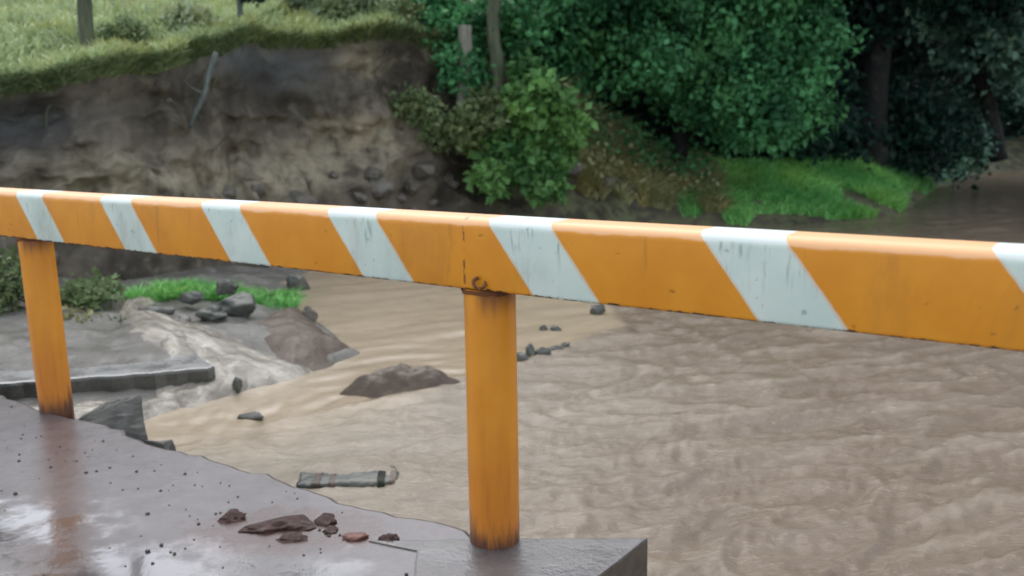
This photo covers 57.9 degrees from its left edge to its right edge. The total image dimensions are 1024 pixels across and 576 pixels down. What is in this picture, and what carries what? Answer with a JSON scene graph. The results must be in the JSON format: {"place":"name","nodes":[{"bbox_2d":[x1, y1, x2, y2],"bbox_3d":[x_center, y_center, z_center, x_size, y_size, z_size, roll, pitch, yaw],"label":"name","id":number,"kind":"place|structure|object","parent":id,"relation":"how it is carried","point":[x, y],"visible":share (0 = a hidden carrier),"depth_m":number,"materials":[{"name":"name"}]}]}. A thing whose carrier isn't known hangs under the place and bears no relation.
{"place":"outdoors","nodes":[
{"label":"outdoors","id":0,"kind":"place"},
{"bbox_2d":[30,396,179,420],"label":"stream","id":1,"kind":"structure","parent":0,"point":[154,407],"depth_m":5.30,"materials":[{"name":"grey liquid"}]},
{"bbox_2d":[0,266,359,405],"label":"shore","id":2,"kind":"structure","parent":0,"point":[99,340],"depth_m":6.37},
{"bbox_2d":[0,236,25,313],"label":"weed","id":3,"kind":"object","parent":2,"relation":"on","point":[11,284],"visible":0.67,"depth_m":6.52,"materials":[{"name":"green plant"}]},
{"bbox_2d":[62,305,108,322],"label":"weed","id":4,"kind":"object","parent":2,"relation":"on","point":[77,317],"visible":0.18,"depth_m":6.53,"materials":[{"name":"green plant"}]},
{"bbox_2d":[59,266,128,311],"bbox_3d":[-3.210,0.036,6.987,0.588,0.398,0.599,2,11,18],"label":"weed","id":5,"kind":"object","parent":2,"relation":"on","point":[95,292],"visible":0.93,"depth_m":6.87,"materials":[{"name":"green plant"}]},
{"bbox_2d":[0,353,215,399],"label":"concrete slab","id":6,"kind":"structure","parent":2,"relation":"on","point":[156,375],"depth_m":5.54,"materials":[{"name":"grey concrete"}]},
{"bbox_2d":[78,395,147,439],"bbox_3d":[-1.852,0.798,4.373,0.328,0.505,0.447,-1,10,0],"label":"broken concrete","id":7,"kind":"object","parent":2,"relation":"on","point":[126,415],"visible":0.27,"depth_m":4.36,"materials":[{"name":"grey concrete"}]},
{"bbox_2d":[101,314,127,324],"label":"weed","id":8,"kind":"object","parent":2,"relation":"on","point":[117,318],"visible":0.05,"depth_m":6.59,"materials":[{"name":"green plant"}]},
{"bbox_2d":[137,306,175,314],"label":"rock","id":9,"kind":"object","parent":2,"relation":"on","point":[165,310],"visible":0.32,"depth_m":6.81,"materials":[{"name":"stone"}]},
{"bbox_2d":[171,313,190,321],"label":"rock","id":10,"kind":"object","parent":2,"relation":"on","point":[185,317],"visible":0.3,"depth_m":6.68,"materials":[{"name":"grey stone"}]},
{"bbox_2d":[179,291,204,304],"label":"rock","id":11,"kind":"object","parent":2,"relation":"on","point":[192,297],"visible":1,"depth_m":7.16,"materials":[{"name":"stone"}]},
{"bbox_2d":[195,305,227,321],"bbox_3d":[-2.207,0.193,6.817,0.224,0.137,0.190,-1,10,0],"label":"rock","id":12,"kind":"object","parent":2,"relation":"on","point":[212,313],"visible":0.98,"depth_m":6.76,"materials":[{"name":"stone"}]},
{"bbox_2d":[113,275,329,309],"bbox_3d":[-2.503,0.095,7.927,1.993,0.432,1.331,-4,11,-17],"label":"grass patch","id":13,"kind":"object","parent":2,"relation":"on","point":[170,290],"visible":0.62,"depth_m":7.85,"materials":[{"name":"green plant"}]},
{"bbox_2d":[216,279,238,295],"bbox_3d":[-2.283,-0.008,7.422,0.188,0.133,0.142,-1,10,0],"label":"rock","id":14,"kind":"object","parent":2,"relation":"on","point":[227,286],"visible":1,"depth_m":7.37,"materials":[{"name":"stone"}]},
{"bbox_2d":[217,292,255,316],"bbox_3d":[-2.084,0.149,7.036,0.252,0.220,0.276,6,12,32],"label":"rock","id":15,"kind":"object","parent":2,"relation":"on","point":[242,304],"visible":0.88,"depth_m":6.98,"materials":[{"name":"stone"}]},
{"bbox_2d":[286,274,310,290],"bbox_3d":[-2.068,-0.036,8.937,0.242,0.205,0.189,-1,10,0],"label":"rock","id":16,"kind":"object","parent":2,"relation":"on","point":[295,281],"visible":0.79,"depth_m":8.86,"materials":[{"name":"stone"}]},
{"bbox_2d":[256,307,350,370],"bbox_3d":[-1.634,0.375,7.003,1.320,0.318,2.350,-1,10,0],"label":"mud mound","id":17,"kind":"object","parent":2,"relation":"on","point":[296,336],"visible":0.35,"depth_m":6.46,"materials":[{"name":"brown soil"}]},
{"bbox_2d":[302,306,317,320],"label":"rock","id":18,"kind":"object","parent":17,"relation":"on","point":[308,312],"visible":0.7,"depth_m":7.47,"materials":[{"name":"grey stone"}]},
{"bbox_2d":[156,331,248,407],"bbox_3d":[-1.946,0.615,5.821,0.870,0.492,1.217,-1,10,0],"label":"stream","id":19,"kind":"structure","parent":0,"point":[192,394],"depth_m":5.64,"materials":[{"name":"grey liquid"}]},
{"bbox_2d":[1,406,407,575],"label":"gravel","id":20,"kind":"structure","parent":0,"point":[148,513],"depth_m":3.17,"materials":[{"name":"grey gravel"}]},
{"bbox_2d":[117,296,313,389],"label":"stream","id":21,"kind":"structure","parent":0,"point":[256,369],"depth_m":6.16,"materials":[{"name":"grey liquid"}]},
{"bbox_2d":[0,395,469,575],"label":"pavement","id":22,"kind":"structure","parent":0,"point":[98,514],"depth_m":3.06,"materials":[{"name":"grey concrete"}]},
{"bbox_2d":[217,508,246,522],"bbox_3d":[-0.920,0.757,3.037,0.076,0.053,0.092,8,13,39],"label":"mud lump","id":23,"kind":"object","parent":22,"relation":"on","point":[233,515],"visible":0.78,"depth_m":3.03,"materials":[{"name":"brown soil"}]},
{"bbox_2d":[238,514,316,533],"bbox_3d":[-0.706,0.787,3.003,0.379,0.101,0.186,-4,11,-17],"label":"mud clod","id":24,"kind":"object","parent":22,"relation":"on","point":[301,522],"visible":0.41,"depth_m":2.96,"materials":[{"name":"brown soil"}]},
{"bbox_2d":[275,532,307,542],"bbox_3d":[-0.683,0.786,2.887,0.112,0.042,0.052,-3,11,-10],"label":"mud lump","id":25,"kind":"object","parent":22,"relation":"on","point":[289,537],"visible":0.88,"depth_m":2.88,"materials":[{"name":"brown soil"}]},
{"bbox_2d":[314,513,336,526],"bbox_3d":[-0.607,0.762,3.008,0.081,0.057,0.070,7,13,38],"label":"mud lump","id":26,"kind":"object","parent":22,"relation":"on","point":[325,519],"visible":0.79,"depth_m":2.99,"materials":[{"name":"brown soil"}]},
{"bbox_2d":[322,525,337,533],"bbox_3d":[-0.579,0.771,2.936,0.051,0.028,0.042,-1,10,0],"label":"mud crumb","id":27,"kind":"object","parent":22,"relation":"on","point":[330,529],"visible":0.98,"depth_m":2.93,"materials":[{"name":"brown soil"}]},
{"bbox_2d":[342,532,368,540],"bbox_3d":[-0.489,0.781,2.889,0.086,0.035,0.046,-1,10,0],"label":"brick fragment","id":28,"kind":"object","parent":22,"relation":"on","point":[353,536],"visible":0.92,"depth_m":2.88,"materials":[{"name":"brick"}]},
{"bbox_2d":[378,533,399,540],"bbox_3d":[-0.380,0.780,2.872,0.064,0.039,0.055,-8,12,-32],"label":"mud lump","id":29,"kind":"object","parent":22,"relation":"on","point":[389,537],"visible":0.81,"depth_m":2.86,"materials":[{"name":"brown soil"}]},
{"bbox_2d":[368,538,647,575],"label":"concrete footing","id":30,"kind":"object","parent":22,"relation":"on","point":[583,557],"visible":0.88,"depth_m":2.74,"materials":[{"name":"grey concrete"}]},
{"bbox_2d":[0,187,1023,549],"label":"guard rail","id":31,"kind":"object","parent":22,"relation":"on","point":[968,293],"visible":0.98,"depth_m":2.61,"materials":[{"name":"metal"}]},
{"bbox_2d":[0,0,523,76],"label":"meadow","id":32,"kind":"structure","parent":0,"point":[57,36],"depth_m":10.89,"materials":[{"name":"plant"}]},
{"bbox_2d":[77,0,94,48],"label":"slim tree","id":33,"kind":"object","parent":32,"relation":"on","point":[85,20],"visible":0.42,"depth_m":9.11,"materials":[{"name":"grey plant"}]},
{"bbox_2d":[94,13,159,44],"bbox_3d":[-3.928,-2.556,9.475,0.692,0.517,0.586,-1,10,0],"label":"weed clump","id":34,"kind":"object","parent":32,"relation":"on","point":[127,26],"visible":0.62,"depth_m":9.39,"materials":[{"name":"green plant"}]},
{"bbox_2d":[148,0,223,33],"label":"pale bush","id":35,"kind":"object","parent":32,"relation":"on","point":[186,12],"visible":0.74,"depth_m":10.29,"materials":[{"name":"green plant"}]},
{"bbox_2d":[237,0,264,20],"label":"sapling","id":36,"kind":"object","parent":32,"relation":"on","point":[240,7],"visible":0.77,"depth_m":10.54,"materials":[{"name":"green plant"}]},
{"bbox_2d":[255,0,331,14],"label":"pale bush","id":37,"kind":"object","parent":32,"relation":"on","point":[299,3],"visible":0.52,"depth_m":12.31,"materials":[{"name":"green plant"}]},
{"bbox_2d":[310,0,363,22],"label":"weed clump","id":38,"kind":"object","parent":32,"relation":"on","point":[338,9],"visible":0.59,"depth_m":12.59,"materials":[{"name":"green plant"}]},
{"bbox_2d":[330,0,388,15],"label":"pale bush","id":39,"kind":"object","parent":32,"relation":"on","point":[364,3],"visible":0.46,"depth_m":12.88,"materials":[{"name":"green plant"}]},
{"bbox_2d":[369,0,428,22],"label":"weed clump","id":40,"kind":"object","parent":32,"relation":"on","point":[407,6],"visible":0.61,"depth_m":12.52,"materials":[{"name":"green plant"}]},
{"bbox_2d":[0,27,1023,280],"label":"riverbank","id":41,"kind":"structure","parent":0,"point":[282,123],"depth_m":10.89,"materials":[{"name":"soil"}]},
{"bbox_2d":[45,104,52,128],"bbox_3d":[-4.200,-1.477,8.551,0.121,0.520,0.191,-1,10,0],"label":"hanging root","id":42,"kind":"object","parent":41,"relation":"hanging from","point":[47,109],"visible":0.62,"depth_m":8.46,"materials":[{"name":"grey plant"}]},
{"bbox_2d":[55,251,59,263],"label":"bank rock","id":43,"kind":"object","parent":41,"relation":"on","point":[57,256],"visible":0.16,"depth_m":8.16,"materials":[{"name":"grey stone"}]},
{"bbox_2d":[0,44,198,97],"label":"crest grass","id":44,"kind":"structure","parent":41,"relation":"on","point":[111,65],"depth_m":8.60,"materials":[{"name":"green plant"}]},
{"bbox_2d":[165,75,186,109],"bbox_3d":[-3.401,-2.006,9.405,0.215,0.399,0.192,-1,10,0],"label":"hanging root","id":45,"kind":"object","parent":41,"relation":"hanging from","point":[173,102],"visible":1,"depth_m":9.35,"materials":[{"name":"grey plant"}]},
{"bbox_2d":[193,75,205,119],"bbox_3d":[-3.313,-2.053,9.918,0.093,0.505,0.214,4,12,26],"label":"hanging root","id":46,"kind":"object","parent":41,"relation":"hanging from","point":[197,92],"visible":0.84,"depth_m":9.85,"materials":[{"name":"grey plant"}]},
{"bbox_2d":[183,51,217,127],"bbox_3d":[-3.230,-2.059,9.602,0.412,0.776,0.157,-6,11,-24],"label":"dangling root","id":47,"kind":"object","parent":41,"relation":"hanging from","point":[201,100],"visible":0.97,"depth_m":9.56,"materials":[{"name":"wood"}]},
{"bbox_2d":[211,77,225,104],"bbox_3d":[-3.175,-2.164,10.068,0.148,0.348,0.192,-1,10,0],"label":"hanging root","id":48,"kind":"object","parent":41,"relation":"hanging from","point":[212,88],"visible":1,"depth_m":9.99,"materials":[{"name":"grey plant"}]},
{"bbox_2d":[223,186,236,198],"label":"fallen stone","id":49,"kind":"object","parent":41,"relation":"on","point":[229,192],"visible":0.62,"depth_m":10.17,"materials":[{"name":"grey stone"}]},
{"bbox_2d":[250,183,265,197],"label":"fallen stone","id":50,"kind":"object","parent":41,"relation":"on","point":[259,189],"visible":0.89,"depth_m":10.43,"materials":[{"name":"grey stone"}]},
{"bbox_2d":[289,190,317,203],"bbox_3d":[-2.521,-0.991,10.998,0.444,0.349,0.308,-1,10,0],"label":"bank rock","id":51,"kind":"object","parent":41,"relation":"on","point":[295,196],"visible":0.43,"depth_m":10.89,"materials":[{"name":"grey stone"}]},
{"bbox_2d":[329,171,338,178],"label":"fallen stone","id":52,"kind":"object","parent":41,"relation":"on","point":[333,175],"visible":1,"depth_m":11.60,"materials":[{"name":"grey stone"}]},
{"bbox_2d":[352,192,368,202],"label":"fallen stone","id":53,"kind":"object","parent":41,"relation":"on","point":[360,197],"visible":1,"depth_m":11.54,"materials":[{"name":"grey stone"}]},
{"bbox_2d":[184,16,544,64],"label":"overhanging grass","id":54,"kind":"structure","parent":41,"relation":"on","point":[238,37],"depth_m":11.35,"materials":[{"name":"green plant"}]},
{"bbox_2d":[364,166,382,178],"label":"fallen stone","id":55,"kind":"object","parent":41,"relation":"on","point":[372,172],"visible":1,"depth_m":11.73,"materials":[{"name":"grey stone"}]},
{"bbox_2d":[369,47,382,74],"bbox_3d":[-1.758,-2.963,11.986,0.186,0.393,0.192,-1,10,0],"label":"hanging root","id":56,"kind":"object","parent":41,"relation":"hanging from","point":[380,64],"visible":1,"depth_m":11.91,"materials":[{"name":"grey plant"}]},
{"bbox_2d":[368,177,394,198],"bbox_3d":[-1.682,-1.272,11.809,0.390,0.287,0.285,-1,10,0],"label":"bank rock","id":57,"kind":"object","parent":41,"relation":"on","point":[382,188],"visible":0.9,"depth_m":11.73,"materials":[{"name":"grey stone"}]},
{"bbox_2d":[397,194,406,203],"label":"fallen stone","id":58,"kind":"object","parent":41,"relation":"on","point":[401,198],"visible":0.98,"depth_m":12.18,"materials":[{"name":"grey stone"}]},
{"bbox_2d":[405,180,418,194],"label":"fallen stone","id":59,"kind":"object","parent":41,"relation":"on","point":[411,187],"visible":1,"depth_m":12.21,"materials":[{"name":"grey stone"}]},
{"bbox_2d":[405,206,418,209],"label":"bank rock","id":60,"kind":"object","parent":41,"relation":"on","point":[413,208],"visible":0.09,"depth_m":12.06,"materials":[{"name":"grey stone"}]},
{"bbox_2d":[412,161,436,178],"bbox_3d":[-1.182,-1.581,12.419,0.348,0.233,0.294,-1,10,0],"label":"bank rock","id":61,"kind":"object","parent":41,"relation":"on","point":[421,170],"visible":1,"depth_m":12.34,"materials":[{"name":"grey stone"}]},
{"bbox_2d":[428,198,438,207],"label":"fallen stone","id":62,"kind":"object","parent":41,"relation":"on","point":[432,202],"visible":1,"depth_m":12.51,"materials":[{"name":"grey stone"}]},
{"bbox_2d":[443,173,453,183],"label":"fallen stone","id":63,"kind":"object","parent":41,"relation":"on","point":[448,178],"visible":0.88,"depth_m":12.74,"materials":[{"name":"grey stone"}]},
{"bbox_2d":[388,79,510,160],"bbox_3d":[-0.779,-2.256,12.448,1.806,1.115,0.919,1,11,11],"label":"ivy shrub","id":64,"kind":"object","parent":41,"relation":"on","point":[457,128],"visible":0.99,"depth_m":12.31,"materials":[{"name":"green plant"}]},
{"bbox_2d":[448,180,459,188],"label":"fallen stone","id":65,"kind":"object","parent":41,"relation":"on","point":[454,184],"visible":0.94,"depth_m":12.79,"materials":[{"name":"grey stone"}]},
{"bbox_2d":[378,0,548,100],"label":"crest shrub","id":66,"kind":"object","parent":41,"relation":"on","point":[520,31],"visible":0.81,"depth_m":12.64,"materials":[{"name":"green plant"}]},
{"bbox_2d":[455,25,472,154],"bbox_3d":[-0.663,-2.695,12.651,0.275,1.733,0.235,-1,10,0],"label":"bare trunk","id":67,"kind":"object","parent":41,"relation":"on","point":[464,36],"visible":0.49,"depth_m":12.48,"materials":[{"name":"grey plant"}]},
{"bbox_2d":[486,0,503,94],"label":"bare trunk","id":68,"kind":"object","parent":41,"relation":"on","point":[493,38],"visible":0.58,"depth_m":12.54,"materials":[{"name":"brown plant"}]},
{"bbox_2d":[461,47,598,209],"bbox_3d":[0.217,-2.136,12.434,1.913,2.169,1.290,-1,10,0],"label":"lime shrub","id":69,"kind":"object","parent":41,"relation":"on","point":[540,145],"visible":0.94,"depth_m":12.30,"materials":[{"name":"green plant"}]},
{"bbox_2d":[569,161,583,175],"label":"bank rock","id":70,"kind":"object","parent":41,"relation":"on","point":[577,170],"visible":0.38,"depth_m":13.42,"materials":[{"name":"grey stone"}]},
{"bbox_2d":[601,175,615,187],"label":"bank rock","id":71,"kind":"object","parent":41,"relation":"on","point":[612,179],"visible":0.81,"depth_m":13.82,"materials":[{"name":"grey stone"}]},
{"bbox_2d":[504,34,718,184],"bbox_3d":[1.525,-2.650,14.396,4.149,2.464,1.544,-5,11,-23],"label":"slope creeper","id":72,"kind":"object","parent":41,"relation":"on","point":[673,156],"visible":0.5,"depth_m":14.49,"materials":[{"name":"green plant"}]},
{"bbox_2d":[558,77,734,197],"bbox_3d":[1.968,-2.272,14.513,3.554,2.244,1.776,-4,11,-17],"label":"slope scrub","id":73,"kind":"object","parent":41,"relation":"on","point":[589,158],"visible":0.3,"depth_m":14.26,"materials":[{"name":"green plant"}]},
{"bbox_2d":[558,73,770,212],"bbox_3d":[2.254,-2.293,14.479,3.936,2.149,2.809,-1,10,0],"label":"olive groundcover","id":74,"kind":"object","parent":41,"relation":"on","point":[651,194],"visible":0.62,"depth_m":14.12,"materials":[{"name":"green plant"}]},
{"bbox_2d":[470,0,872,165],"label":"broadleaf tree","id":75,"kind":"object","parent":41,"relation":"on","point":[752,75],"visible":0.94,"depth_m":13.64,"materials":[{"name":"green plant"}]},
{"bbox_2d":[588,68,1013,189],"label":"undergrowth","id":76,"kind":"object","parent":41,"relation":"on","point":[920,122],"visible":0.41,"depth_m":17.55,"materials":[{"name":"green plant"}]},
{"bbox_2d":[821,0,1023,168],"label":"dark tree","id":77,"kind":"object","parent":41,"relation":"on","point":[879,19],"visible":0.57,"depth_m":16.89,"materials":[{"name":"green plant"}]},
{"bbox_2d":[889,119,1000,185],"bbox_3d":[8.679,-2.788,18.812,3.091,1.385,1.798,-5,11,-23],"label":"waterside shrub","id":78,"kind":"object","parent":41,"relation":"on","point":[959,169],"visible":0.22,"depth_m":18.63,"materials":[{"name":"green plant"}]},
{"bbox_2d":[904,0,1023,162],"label":"hanging tree","id":79,"kind":"object","parent":41,"relation":"on","point":[974,52],"visible":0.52,"depth_m":19.64,"materials":[{"name":"green plant"}]},
{"bbox_2d":[144,169,1023,575],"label":"flood water","id":80,"kind":"structure","parent":0,"point":[692,445],"depth_m":4.91,"materials":[{"name":"brown liquid"}]},
{"bbox_2d":[141,440,175,450],"bbox_3d":[-1.659,0.875,4.315,0.172,0.342,0.220,-1,10,0],"label":"broken concrete","id":81,"kind":"object","parent":80,"relation":"on","point":[167,444],"visible":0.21,"depth_m":4.30,"materials":[{"name":"grey concrete"}]},
{"bbox_2d":[232,377,241,392],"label":"stone","id":82,"kind":"object","parent":80,"relation":"on","point":[237,384],"visible":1,"depth_m":5.62,"materials":[{"name":"stone"}]},
{"bbox_2d":[237,411,263,419],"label":"stone","id":83,"kind":"object","parent":80,"relation":"on","point":[255,415],"visible":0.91,"depth_m":5.17,"materials":[{"name":"stone"}]},
{"bbox_2d":[296,465,398,488],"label":"log","id":84,"kind":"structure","parent":80,"relation":"on","point":[378,479],"depth_m":4.17,"materials":[{"name":"grey wood"}]},
{"bbox_2d":[340,363,459,398],"bbox_3d":[-0.680,0.618,5.728,0.920,0.300,0.490,-1,10,0],"label":"mud mound","id":85,"kind":"object","parent":80,"relation":"in","point":[397,378],"visible":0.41,"depth_m":5.63,"materials":[{"name":"brown soil"}]},
{"bbox_2d":[517,352,528,361],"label":"stone","id":86,"kind":"object","parent":80,"relation":"on","point":[521,356],"visible":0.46,"depth_m":6.25,"materials":[{"name":"stone"}]},
{"bbox_2d":[525,343,535,356],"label":"stone","id":87,"kind":"object","parent":80,"relation":"on","point":[530,350],"visible":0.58,"depth_m":6.38,"materials":[{"name":"stone"}]},
{"bbox_2d":[539,324,547,330],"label":"stone","id":88,"kind":"object","parent":80,"relation":"on","point":[543,327],"visible":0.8,"depth_m":7.15,"materials":[{"name":"stone"}]},
{"bbox_2d":[536,347,550,354],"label":"stone","id":89,"kind":"object","parent":80,"relation":"on","point":[543,350],"visible":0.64,"depth_m":6.41,"materials":[{"name":"stone"}]},
{"bbox_2d":[550,325,561,330],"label":"stone","id":90,"kind":"object","parent":80,"relation":"on","point":[555,328],"visible":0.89,"depth_m":7.13,"materials":[{"name":"stone"}]},
{"bbox_2d":[549,345,563,349],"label":"stone","id":91,"kind":"object","parent":80,"relation":"on","point":[556,347],"visible":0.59,"depth_m":6.51,"materials":[{"name":"stone"}]},
{"bbox_2d":[561,342,569,347],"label":"stone","id":92,"kind":"object","parent":80,"relation":"on","point":[565,344],"visible":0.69,"depth_m":6.61,"materials":[{"name":"stone"}]},
{"bbox_2d":[590,304,605,314],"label":"stone","id":93,"kind":"object","parent":80,"relation":"on","point":[597,309],"visible":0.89,"depth_m":7.67,"materials":[{"name":"stone"}]},
{"bbox_2d":[599,38,1023,128],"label":"distant wood","id":94,"kind":"object","parent":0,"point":[1018,123],"depth_m":31.22,"materials":[{"name":"green plant"}]},
{"bbox_2d":[676,154,951,225],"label":"lush grass","id":95,"kind":"structure","parent":0,"point":[823,181],"depth_m":15.13,"materials":[{"name":"green plant"}]},
{"bbox_2d":[736,122,1023,159],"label":"forest floor","id":96,"kind":"structure","parent":0,"point":[1010,135],"depth_m":29.68,"materials":[{"name":"green plant"}]},
{"bbox_2d":[542,29,693,129],"bbox_3d":[1.249,-5.264,17.369,5.905,6.920,5.827,8,14,42],"label":"shadowy tree","id":97,"kind":"object","parent":96,"relation":"on","point":[622,87],"depth_m":16.94,"materials":[{"name":"green plant"}]},
{"bbox_2d":[633,14,857,143],"bbox_3d":[4.347,-5.985,19.729,7.664,7.372,4.931,-1,10,0],"label":"shadowy tree","id":98,"kind":"object","parent":96,"relation":"on","point":[849,71],"depth_m":19.79,"materials":[{"name":"green plant"}]},
{"bbox_2d":[830,0,994,123],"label":"shadowy tree","id":99,"kind":"object","parent":96,"relation":"on","point":[901,52],"visible":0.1,"depth_m":21.82,"materials":[{"name":"green plant"}]},
{"bbox_2d":[860,34,1023,138],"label":"shadowy tree","id":100,"kind":"object","parent":96,"relation":"on","point":[1003,104],"visible":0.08,"depth_m":27.24,"materials":[{"name":"green plant"}]},
{"bbox_2d":[975,76,1023,133],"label":"shadowy tree","id":101,"kind":"object","parent":96,"relation":"on","point":[1011,127],"visible":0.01,"depth_m":29.42,"materials":[{"name":"green plant"}]}
]}

